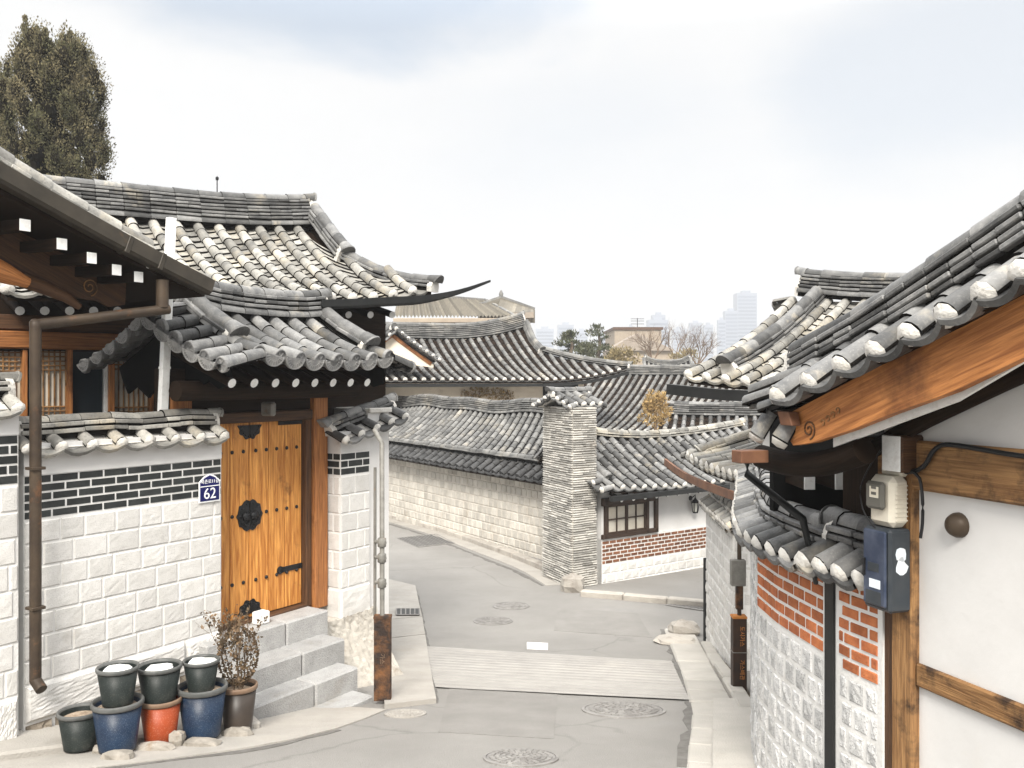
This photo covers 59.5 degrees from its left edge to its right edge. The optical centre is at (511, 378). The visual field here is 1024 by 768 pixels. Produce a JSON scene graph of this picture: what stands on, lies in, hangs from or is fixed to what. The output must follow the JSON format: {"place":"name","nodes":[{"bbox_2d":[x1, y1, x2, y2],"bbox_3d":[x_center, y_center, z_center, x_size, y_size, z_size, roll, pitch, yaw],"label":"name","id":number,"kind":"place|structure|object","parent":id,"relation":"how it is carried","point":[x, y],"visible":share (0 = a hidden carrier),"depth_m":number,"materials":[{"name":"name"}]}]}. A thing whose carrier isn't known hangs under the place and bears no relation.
{"place":"outdoors","nodes":[
{"label":"outdoors","id":0,"kind":"place"},
{"bbox_2d":[252,609,269,624],"bbox_3d":[-2.648,2.518,9.456,0.120,0.130,0.150,0,0,33],"label":"white block","id":1,"kind":"object","parent":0,"point":[263,613],"depth_m":9.41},
{"bbox_2d":[389,579,421,618],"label":"pavement","id":2,"kind":"structure","parent":0,"point":[403,595],"depth_m":16.68,"materials":[{"name":"concrete"}]},
{"bbox_2d":[396,608,419,615],"bbox_3d":[-1.786,3.998,15.354,0.473,0.061,0.542,0,0,0],"label":"drain grate","id":3,"kind":"object","parent":2,"relation":"on","point":[407,611],"visible":1,"depth_m":15.33,"materials":[{"name":"metal"}]},
{"bbox_2d":[392,617,424,637],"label":"pavement","id":4,"kind":"structure","parent":0,"point":[405,627],"depth_m":14.19,"materials":[{"name":"concrete"}]},
{"bbox_2d":[384,634,435,708],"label":"pavement","id":5,"kind":"structure","parent":0,"point":[413,685],"depth_m":10.56,"materials":[{"name":"concrete"}]},
{"bbox_2d":[372,428,391,700],"bbox_3d":[-1.357,1.915,9.328,0.233,2.783,0.299,0,0,0],"label":"gas pipe","id":6,"kind":"object","parent":5,"relation":"on","point":[382,656],"visible":0.99,"depth_m":9.20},
{"bbox_2d":[125,522,749,767],"bbox_3d":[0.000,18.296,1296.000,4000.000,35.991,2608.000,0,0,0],"label":"road","id":7,"kind":"structure","parent":0,"point":[459,591],"depth_m":12.07,"materials":[{"name":"asphalt"}]},
{"bbox_2d":[0,371,25,740],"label":"boundary wall","id":8,"kind":"structure","parent":7,"relation":"on","point":[10,412],"depth_m":7.16,"materials":[{"name":"stone"}]},
{"bbox_2d":[0,13,117,180],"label":"juniper tree","id":9,"kind":"object","parent":7,"relation":"on","point":[62,84],"visible":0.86,"depth_m":22.38,"materials":[{"name":"green plant"}]},
{"bbox_2d":[0,147,214,693],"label":"hanok house","id":10,"kind":"structure","parent":7,"relation":"on","point":[58,242],"depth_m":7.47,"materials":[{"name":"wood"}]},
{"bbox_2d":[18,407,229,730],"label":"boundary wall","id":11,"kind":"structure","parent":7,"relation":"on","point":[131,547],"depth_m":8.03,"materials":[{"name":"stone"}]},
{"bbox_2d":[157,217,176,410],"bbox_3d":[-3.372,-0.478,8.745,0.068,2.196,0.196,0,0,33],"label":"pole","id":12,"kind":"object","parent":11,"relation":"on","point":[164,367],"visible":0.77,"depth_m":8.72,"materials":[{"name":"metal"}]},
{"bbox_2d":[199,474,219,502],"bbox_3d":[-2.985,1.078,8.851,0.014,0.278,0.250,0,0,33],"label":"house number sign","id":13,"kind":"object","parent":11,"relation":"attached to","point":[209,487],"visible":1,"depth_m":8.84,"materials":[{"name":"metal"}]},
{"bbox_2d":[0,712,260,760],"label":"kerb","id":14,"kind":"structure","parent":7,"relation":"on","point":[35,743],"depth_m":7.11,"materials":[{"name":"concrete"}]},
{"bbox_2d":[0,707,385,767],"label":"gutter","id":15,"kind":"object","parent":7,"relation":"on","point":[293,725],"visible":0.36,"depth_m":7.55,"materials":[{"name":"concrete"}]},
{"bbox_2d":[56,702,95,752],"bbox_3d":[-3.464,2.803,7.183,0.340,0.300,0.340,0,0,0],"label":"flower pot","id":16,"kind":"object","parent":15,"relation":"on","point":[77,728],"visible":0.78,"depth_m":7.08,"materials":[{"name":"ceramic"}]},
{"bbox_2d":[90,692,144,753],"bbox_3d":[-3.145,2.754,7.148,0.402,0.385,0.402,0,0,0],"label":"flower pot","id":17,"kind":"object","parent":15,"relation":"on","point":[117,728],"visible":0.78,"depth_m":7.01,"materials":[{"name":"ceramic"}]},
{"bbox_2d":[95,660,139,707],"bbox_3d":[-3.145,2.442,7.153,0.330,0.300,0.330,0,0,0],"label":"flower pot","id":18,"kind":"object","parent":17,"relation":"on","point":[117,689],"visible":0.98,"depth_m":7.05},
{"bbox_2d":[103,664,131,671],"bbox_3d":[-3.150,2.320,7.140,0.202,0.076,0.165,0,0,0],"label":"foam block","id":19,"kind":"object","parent":18,"relation":"in","point":[117,667],"depth_m":7.11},
{"bbox_2d":[100,749,134,759],"bbox_3d":[-3.053,2.930,6.949,0.251,0.117,0.160,0,0,0],"label":"stone","id":20,"kind":"object","parent":15,"relation":"on","point":[121,754],"visible":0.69,"depth_m":6.90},
{"bbox_2d":[134,741,175,750],"bbox_3d":[-2.876,2.984,7.247,0.327,0.097,0.144,0,0,0],"label":"stone","id":21,"kind":"object","parent":15,"relation":"on","point":[155,746],"visible":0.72,"depth_m":7.20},
{"bbox_2d":[141,694,181,741],"bbox_3d":[-2.915,2.820,7.433,0.350,0.355,0.350,0,0,0],"label":"flower pot","id":22,"kind":"object","parent":15,"relation":"on","point":[159,722],"visible":0.62,"depth_m":7.31,"materials":[{"name":"ceramic"}]},
{"bbox_2d":[138,658,182,703],"bbox_3d":[-2.925,2.523,7.438,0.367,0.300,0.367,0,0,0],"label":"flower pot","id":23,"kind":"object","parent":22,"relation":"on","point":[159,687],"visible":0.93,"depth_m":7.32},
{"bbox_2d":[145,663,172,670],"bbox_3d":[-2.921,2.405,7.425,0.216,0.074,0.175,0,0,0],"label":"foam block","id":24,"kind":"object","parent":23,"relation":"in","point":[159,667],"depth_m":7.39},
{"bbox_2d":[169,730,185,746],"bbox_3d":[-2.755,2.964,7.372,0.128,0.149,0.123,0,0,0],"label":"stone","id":25,"kind":"object","parent":15,"relation":"on","point":[177,738],"visible":0.84,"depth_m":7.33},
{"bbox_2d":[182,737,221,746],"bbox_3d":[-2.558,3.011,7.394,0.314,0.092,0.151,0,0,0],"label":"stone","id":26,"kind":"object","parent":15,"relation":"on","point":[200,742],"visible":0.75,"depth_m":7.35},
{"bbox_2d":[177,677,227,739],"bbox_3d":[-2.634,2.817,7.622,0.422,0.430,0.422,0,0,0],"label":"flower pot","id":27,"kind":"object","parent":15,"relation":"on","point":[201,714],"visible":0.73,"depth_m":7.48,"materials":[{"name":"ceramic"}]},
{"bbox_2d":[182,654,219,692],"bbox_3d":[-2.644,2.517,7.627,0.309,0.260,0.309,0,0,0],"label":"flower pot","id":28,"kind":"object","parent":27,"relation":"on","point":[200,677],"visible":0.97,"depth_m":7.53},
{"bbox_2d":[188,657,216,663],"bbox_3d":[-2.630,2.409,7.615,0.219,0.076,0.161,0,0,0],"label":"foam block","id":29,"kind":"object","parent":28,"relation":"in","point":[200,660],"depth_m":7.58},
{"bbox_2d":[222,726,253,736],"bbox_3d":[-2.384,3.079,7.772,0.298,0.130,0.164,0,0,0],"label":"stone","id":30,"kind":"object","parent":15,"relation":"on","point":[242,731],"visible":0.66,"depth_m":7.72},
{"bbox_2d":[223,678,257,729],"bbox_3d":[-2.415,2.888,7.905,0.340,0.390,0.340,0,0,0],"label":"flower pot","id":31,"kind":"object","parent":15,"relation":"on","point":[238,710],"visible":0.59,"depth_m":7.79,"materials":[{"name":"ceramic"}]},
{"bbox_2d":[195,604,267,689],"bbox_3d":[-2.451,2.379,7.891,0.558,0.773,0.437,0,0,26],"label":"dry shrub","id":32,"kind":"object","parent":31,"relation":"on","point":[237,626],"visible":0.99,"depth_m":7.84,"materials":[{"name":"brown plant"}]},
{"bbox_2d":[103,729,340,767],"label":"road dirt","id":33,"kind":"structure","parent":7,"relation":"on","point":[250,749],"depth_m":7.17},
{"bbox_2d":[0,174,490,415],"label":"hanok house","id":34,"kind":"structure","parent":7,"relation":"on","point":[297,242],"depth_m":11.49,"materials":[{"name":"tile"}]},
{"bbox_2d":[73,352,102,413],"bbox_3d":[-4.831,0.073,10.195,0.330,0.756,0.015,0,0,-38],"label":"window pane","id":35,"kind":"structure","parent":34,"relation":"in","point":[88,387],"depth_m":10.18,"materials":[{"name":"black glass"}]},
{"bbox_2d":[77,281,415,629],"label":"wooden gate","id":36,"kind":"structure","parent":7,"relation":"on","point":[273,374],"depth_m":9.69,"materials":[{"name":"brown wood"}]},
{"bbox_2d":[220,423,250,623],"bbox_3d":[-3.037,1.520,9.338,0.096,2.100,0.753,0,0,33],"label":"door leaf","id":37,"kind":"structure","parent":36,"relation":"in","point":[235,503],"depth_m":9.50,"materials":[{"name":"brown wood"}]},
{"bbox_2d":[249,420,300,616],"bbox_3d":[-2.623,1.520,9.975,0.096,2.100,0.754,0,0,33],"label":"door leaf","id":38,"kind":"structure","parent":36,"relation":"in","point":[274,449],"depth_m":9.95,"materials":[{"name":"brown wood"}]},
{"bbox_2d":[199,606,372,719],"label":"stone steps","id":39,"kind":"structure","parent":7,"relation":"on","point":[301,665],"depth_m":9.23,"materials":[{"name":"stone"}]},
{"bbox_2d":[317,392,408,687],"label":"gate pillar","id":40,"kind":"structure","parent":7,"relation":"on","point":[349,433],"depth_m":10.54,"materials":[{"name":"stone"}]},
{"bbox_2d":[334,407,391,613],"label":"plaster wall","id":41,"kind":"structure","parent":7,"relation":"on","point":[373,413],"depth_m":11.02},
{"bbox_2d":[384,709,425,717],"bbox_3d":[-1.036,3.266,8.713,0.407,0.102,0.407,0,0,0],"label":"manhole cover","id":42,"kind":"object","parent":7,"relation":"on","point":[406,713],"visible":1,"depth_m":8.65,"materials":[{"name":"concrete"}]},
{"bbox_2d":[386,322,440,367],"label":"hanok house","id":43,"kind":"structure","parent":7,"relation":"on","point":[399,342],"depth_m":30.09,"materials":[{"name":"paint"}]},
{"bbox_2d":[398,534,453,546],"bbox_3d":[-2.219,4.261,23.605,1.212,0.066,1.768,0,0,-27],"label":"drain grate","id":44,"kind":"object","parent":7,"relation":"on","point":[425,540],"visible":1,"depth_m":23.54,"materials":[{"name":"metal"}]},
{"bbox_2d":[417,594,438,702],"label":"road dirt","id":45,"kind":"structure","parent":7,"relation":"on","point":[435,688],"depth_m":13.32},
{"bbox_2d":[393,290,534,339],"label":"building","id":46,"kind":"structure","parent":7,"relation":"on","point":[485,309],"depth_m":53.38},
{"bbox_2d":[389,515,542,570],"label":"kerb","id":47,"kind":"structure","parent":7,"relation":"on","point":[520,557],"depth_m":22.34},
{"bbox_2d":[389,394,543,558],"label":"boundary wall","id":48,"kind":"structure","parent":7,"relation":"on","point":[471,466],"depth_m":24.39,"materials":[{"name":"white stone"}]},
{"bbox_2d":[389,524,543,585],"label":"road dirt","id":49,"kind":"structure","parent":7,"relation":"on","point":[515,571],"depth_m":20.65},
{"bbox_2d":[389,518,559,585],"bbox_3d":[-1.328,4.277,23.094,0.869,0.231,11.022,0,0,-26],"label":"gutter strip","id":50,"kind":"object","parent":7,"relation":"on","point":[535,573],"visible":0.56,"depth_m":21.65,"materials":[{"name":"concrete"}]},
{"bbox_2d":[473,616,512,624],"bbox_3d":[-0.315,4.038,14.914,0.663,0.076,0.664,0,0,0],"label":"manhole cover","id":51,"kind":"object","parent":7,"relation":"on","point":[493,620],"visible":1,"depth_m":14.88,"materials":[{"name":"metal"}]},
{"bbox_2d":[438,688,557,738],"bbox_3d":[-0.100,3.311,8.968,1.217,0.478,2.636,0,0,0],"label":"road patch","id":52,"kind":"object","parent":7,"relation":"on","point":[479,711],"visible":0.84,"depth_m":8.72,"materials":[{"name":"concrete"}]},
{"bbox_2d":[386,310,632,399],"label":"hanok house","id":53,"kind":"structure","parent":7,"relation":"on","point":[523,362],"depth_m":33.61,"materials":[{"name":"tile"}]},
{"bbox_2d":[460,387,513,399],"bbox_3d":[-0.882,0.556,32.727,2.139,0.707,0.286,0,0,-23],"label":"dry creeper","id":54,"kind":"object","parent":53,"relation":"attached to","point":[486,390],"visible":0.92,"depth_m":32.71,"materials":[{"name":"plant"}]},
{"bbox_2d":[493,602,528,609],"bbox_3d":[-0.018,4.109,16.177,0.665,0.064,0.666,0,0,0],"label":"manhole cover","id":55,"kind":"object","parent":7,"relation":"on","point":[510,605],"visible":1,"depth_m":16.15,"materials":[{"name":"metal"}]},
{"bbox_2d":[483,748,558,767],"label":"manhole cover","id":56,"kind":"object","parent":7,"relation":"on","point":[521,757],"visible":0.99,"depth_m":6.93,"materials":[{"name":"metal"}]},
{"bbox_2d":[527,642,547,649],"bbox_3d":[0.368,3.850,12.908,0.312,0.073,0.535,0,0,0],"label":"marker plate","id":57,"kind":"object","parent":7,"relation":"on","point":[537,646],"visible":1,"depth_m":12.83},
{"bbox_2d":[536,327,553,348],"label":"tower block","id":58,"kind":"structure","parent":7,"relation":"on","point":[544,336],"depth_m":950.00,"materials":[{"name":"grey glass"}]},
{"bbox_2d":[537,332,552,346],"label":"windows","id":59,"kind":"structure","parent":58,"relation":"in","point":[537,332],"depth_m":949.95,"materials":[{"name":"grey glass"}]},
{"bbox_2d":[427,646,689,699],"bbox_3d":[0.300,3.606,11.143,3.956,0.502,2.593,0,0,15],"label":"ribbed crossing","id":60,"kind":"object","parent":7,"relation":"on","point":[463,668],"visible":0.98,"depth_m":10.92,"materials":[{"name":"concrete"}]},
{"bbox_2d":[557,322,573,358],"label":"tower block","id":61,"kind":"structure","parent":7,"relation":"on","point":[563,327],"depth_m":900.00,"materials":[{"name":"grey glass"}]},
{"bbox_2d":[551,329,585,354],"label":"pine tree","id":62,"kind":"object","parent":7,"relation":"on","point":[568,336],"visible":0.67,"depth_m":55.91,"materials":[{"name":"green plant"}]},
{"bbox_2d":[531,386,607,586],"bbox_3d":[1.192,2.325,18.561,1.200,4.351,1.370,0,0,-36],"label":"chimney","id":63,"kind":"object","parent":7,"relation":"on","point":[569,533],"visible":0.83,"depth_m":18.09,"materials":[{"name":"stone"}]},
{"bbox_2d":[560,573,583,592],"bbox_3d":[1.180,4.039,17.519,0.472,0.466,0.450,0,0,0],"label":"stone","id":64,"kind":"object","parent":7,"relation":"on","point":[572,582],"visible":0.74,"depth_m":17.37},
{"bbox_2d":[575,329,587,355],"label":"tower block","id":65,"kind":"structure","parent":7,"relation":"on","point":[581,335],"depth_m":1000.00,"materials":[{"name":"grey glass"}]},
{"bbox_2d":[569,340,602,361],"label":"bushy tree","id":66,"kind":"object","parent":7,"relation":"on","point":[589,350],"visible":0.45,"depth_m":51.61,"materials":[{"name":"green plant"}]},
{"bbox_2d":[581,323,616,358],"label":"pine tree","id":67,"kind":"object","parent":7,"relation":"on","point":[599,342],"visible":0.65,"depth_m":57.92,"materials":[{"name":"green plant"}]},
{"bbox_2d":[554,607,651,637],"bbox_3d":[1.418,4.034,14.845,1.511,0.196,2.411,0,0,0],"label":"road patch","id":68,"kind":"object","parent":7,"relation":"on","point":[598,622],"visible":0.94,"depth_m":14.78,"materials":[{"name":"concrete"}]},
{"bbox_2d":[604,344,642,363],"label":"bushy tree","id":69,"kind":"object","parent":7,"relation":"on","point":[615,354],"visible":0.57,"depth_m":49.79,"materials":[{"name":"yellow plant"}]},
{"bbox_2d":[582,701,665,718],"bbox_3d":[1.109,3.299,8.907,0.832,0.173,0.826,0,0,0],"label":"manhole cover","id":70,"kind":"object","parent":7,"relation":"on","point":[623,709],"visible":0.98,"depth_m":8.85,"materials":[{"name":"metal"}]},
{"bbox_2d":[604,318,662,346],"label":"building","id":71,"kind":"structure","parent":7,"relation":"on","point":[617,334],"depth_m":120.00,"materials":[{"name":"beige concrete"}]},
{"bbox_2d":[602,334,672,364],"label":"building","id":72,"kind":"structure","parent":7,"relation":"on","point":[664,353],"depth_m":105.00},
{"bbox_2d":[535,417,747,583],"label":"hanok house","id":73,"kind":"structure","parent":7,"relation":"on","point":[649,522],"depth_m":19.21,"materials":[{"name":"tile"}]},
{"bbox_2d":[601,497,658,539],"bbox_3d":[2.467,2.802,18.667,1.583,0.932,0.070,0,0,-36],"label":"window","id":74,"kind":"structure","parent":73,"relation":"in","point":[625,518],"depth_m":18.60,"materials":[{"name":"brown wood"}]},
{"bbox_2d":[580,589,702,606],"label":"kerb","id":75,"kind":"structure","parent":7,"relation":"on","point":[646,598],"depth_m":16.55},
{"bbox_2d":[623,326,675,358],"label":"bare tree","id":76,"kind":"object","parent":7,"relation":"on","point":[649,345],"visible":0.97,"depth_m":66.19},
{"bbox_2d":[637,389,673,429],"bbox_3d":[4.331,2.300,27.005,1.098,4.039,0.714,0,0,0],"label":"dry bush","id":77,"kind":"object","parent":7,"relation":"on","point":[650,403],"visible":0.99,"depth_m":26.89,"materials":[{"name":"plant"}]},
{"bbox_2d":[646,317,667,346],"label":"tower block","id":78,"kind":"structure","parent":7,"relation":"on","point":[657,322],"depth_m":820.00,"materials":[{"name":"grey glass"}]},
{"bbox_2d":[583,362,741,430],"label":"hanok house","id":79,"kind":"structure","parent":7,"relation":"on","point":[622,397],"depth_m":37.67,"materials":[{"name":"tile"}]},
{"bbox_2d":[642,354,692,364],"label":"hanok house","id":80,"kind":"structure","parent":7,"relation":"on","point":[648,360],"depth_m":61.82,"materials":[{"name":"grey tile"}]},
{"bbox_2d":[653,633,695,644],"bbox_3d":[2.391,3.859,13.192,0.631,0.126,0.477,0,0,0],"label":"stone","id":81,"kind":"object","parent":7,"relation":"on","point":[666,639],"visible":0.82,"depth_m":13.12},
{"bbox_2d":[660,629,692,766],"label":"road dirt","id":82,"kind":"structure","parent":7,"relation":"on","point":[682,751],"depth_m":8.03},
{"bbox_2d":[671,327,686,355],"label":"tower block","id":83,"kind":"structure","parent":7,"relation":"on","point":[677,330],"depth_m":1000.00,"materials":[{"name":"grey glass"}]},
{"bbox_2d":[668,347,698,363],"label":"bushy tree","id":84,"kind":"object","parent":7,"relation":"on","point":[679,355],"visible":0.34,"depth_m":74.92,"materials":[{"name":"yellow plant"}]},
{"bbox_2d":[665,604,702,610],"bbox_3d":[3.419,4.084,15.976,1.335,0.081,0.461,0,0,41],"label":"drain grate","id":85,"kind":"object","parent":7,"relation":"on","point":[699,608],"visible":0.3,"depth_m":16.04,"materials":[{"name":"metal"}]},
{"bbox_2d":[661,321,709,358],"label":"bare tree","id":86,"kind":"object","parent":7,"relation":"on","point":[670,329],"visible":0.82,"depth_m":84.83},
{"bbox_2d":[688,321,701,363],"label":"tower block","id":87,"kind":"structure","parent":7,"relation":"on","point":[694,323],"depth_m":950.00,"materials":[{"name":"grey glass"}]},
{"bbox_2d":[665,628,729,767],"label":"gutter slab","id":88,"kind":"structure","parent":7,"relation":"on","point":[704,686],"depth_m":9.65,"materials":[{"name":"concrete"}]},
{"bbox_2d":[667,619,700,635],"bbox_3d":[2.673,3.893,13.917,0.505,0.299,0.390,0,0,0],"label":"stone","id":89,"kind":"object","parent":88,"relation":"on","point":[681,626],"visible":0.7,"depth_m":13.78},
{"bbox_2d":[678,326,720,363],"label":"bare tree","id":90,"kind":"object","parent":7,"relation":"on","point":[706,353],"visible":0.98,"depth_m":69.83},
{"bbox_2d":[703,323,712,361],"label":"tower block","id":91,"kind":"structure","parent":7,"relation":"on","point":[708,327],"depth_m":950.00,"materials":[{"name":"grey concrete"}]},
{"bbox_2d":[657,400,761,429],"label":"hanok house","id":92,"kind":"structure","parent":7,"relation":"on","point":[689,414],"depth_m":28.45,"materials":[{"name":"tile"}]},
{"bbox_2d":[664,428,762,499],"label":"hanok house","id":93,"kind":"structure","parent":7,"relation":"on","point":[713,457],"depth_m":13.28,"materials":[{"name":"tile"}]},
{"bbox_2d":[717,317,725,354],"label":"tower block","id":94,"kind":"structure","parent":7,"relation":"on","point":[721,330],"depth_m":870.00,"materials":[{"name":"grey concrete"}]},
{"bbox_2d":[699,491,750,670],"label":"boundary wall","id":95,"kind":"structure","parent":7,"relation":"on","point":[721,546],"depth_m":12.02,"materials":[{"name":"stone"}]},
{"bbox_2d":[703,558,705,640],"bbox_3d":[2.886,3.296,13.390,0.055,1.235,0.055,0,0,22],"label":"drain pipe","id":96,"kind":"object","parent":95,"relation":"attached to","point":[704,600],"visible":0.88,"depth_m":13.37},
{"bbox_2d":[701,641,750,706],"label":"kerb","id":97,"kind":"structure","parent":7,"relation":"on","point":[739,695],"depth_m":10.61,"materials":[{"name":"concrete"}]},
{"bbox_2d":[723,308,737,348],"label":"tower block","id":98,"kind":"structure","parent":7,"relation":"on","point":[730,316],"depth_m":880.00,"materials":[{"name":"grey concrete"}]},
{"bbox_2d":[726,314,737,348],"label":"windows","id":99,"kind":"structure","parent":98,"relation":"in","point":[726,314],"depth_m":879.84,"materials":[{"name":"grey glass"}]},
{"bbox_2d":[733,291,756,401],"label":"tower block","id":100,"kind":"structure","parent":7,"relation":"on","point":[745,304],"depth_m":900.00,"materials":[{"name":"grey concrete"}]},
{"bbox_2d":[738,296,755,340],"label":"windows","id":101,"kind":"structure","parent":100,"relation":"in","point":[738,296],"depth_m":899.83,"materials":[{"name":"grey glass"}]},
{"bbox_2d":[666,266,905,446],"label":"hanok house","id":102,"kind":"structure","parent":7,"relation":"on","point":[758,353],"depth_m":12.17,"materials":[{"name":"tile"}]},
{"bbox_2d":[730,464,884,767],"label":"boundary wall","id":103,"kind":"structure","parent":7,"relation":"on","point":[817,675],"depth_m":5.46,"materials":[{"name":"stone"}]},
{"bbox_2d":[732,190,1023,767],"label":"hanok house","id":104,"kind":"structure","parent":7,"relation":"on","point":[908,371],"depth_m":4.32,"materials":[{"name":"paint"}]},
{"bbox_2d":[862,524,909,613],"bbox_3d":[1.931,0.981,4.642,0.170,0.425,0.198,0,0,-19],"label":"breaker box","id":105,"kind":"object","parent":104,"relation":"attached to","point":[886,565],"visible":0.99,"depth_m":4.57,"materials":[{"name":"metal"}]},
{"bbox_2d":[866,470,907,527],"bbox_3d":[1.938,0.607,4.644,0.160,0.313,0.188,0,0,-19],"label":"electricity meter","id":106,"kind":"object","parent":104,"relation":"attached to","point":[886,497],"visible":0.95,"depth_m":4.58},
{"bbox_2d":[860,450,880,527],"bbox_3d":[1.871,0.578,4.683,0.008,0.423,0.156,0,0,-19],"label":"thin wire","id":107,"kind":"object","parent":106,"relation":"attached to","point":[861,487],"visible":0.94,"depth_m":4.71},
{"bbox_2d":[866,480,884,509],"bbox_3d":[1.878,0.602,4.633,0.040,0.143,0.130,0,0,-19],"label":"dial window","id":108,"kind":"structure","parent":106,"relation":"in","point":[875,490],"depth_m":4.61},
{"bbox_2d":[944,512,969,537],"bbox_3d":[2.145,0.712,4.347,0.060,0.124,0.124,0,0,-19],"label":"vent cap","id":109,"kind":"object","parent":104,"relation":"attached to","point":[956,524],"visible":1,"depth_m":4.32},
{"bbox_2d":[904,442,1023,538],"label":"power cable","id":110,"kind":"object","parent":104,"relation":"attached to","point":[930,455],"visible":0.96,"depth_m":4.37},
{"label":"right verge","id":111,"kind":"structure","parent":7,"relation":"on","visible":0},
{"bbox_2d":[730,542,746,691],"bbox_3d":[2.502,2.418,9.911,0.170,2.069,0.131,0,0,0],"label":"gas pipe","id":112,"kind":"object","parent":111,"relation":"on","point":[738,649],"visible":0.93,"depth_m":9.85,"materials":[{"name":"metal"}]},
{"bbox_2d":[0,0,1023,361],"label":"sky","id":113,"kind":"structure","parent":0,"point":[610,163],"materials":[{"name":"white"}]},
{"bbox_2d":[712,698,756,767],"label":"pavement","id":114,"kind":"structure","parent":0,"point":[732,748],"depth_m":7.54,"materials":[{"name":"concrete"}]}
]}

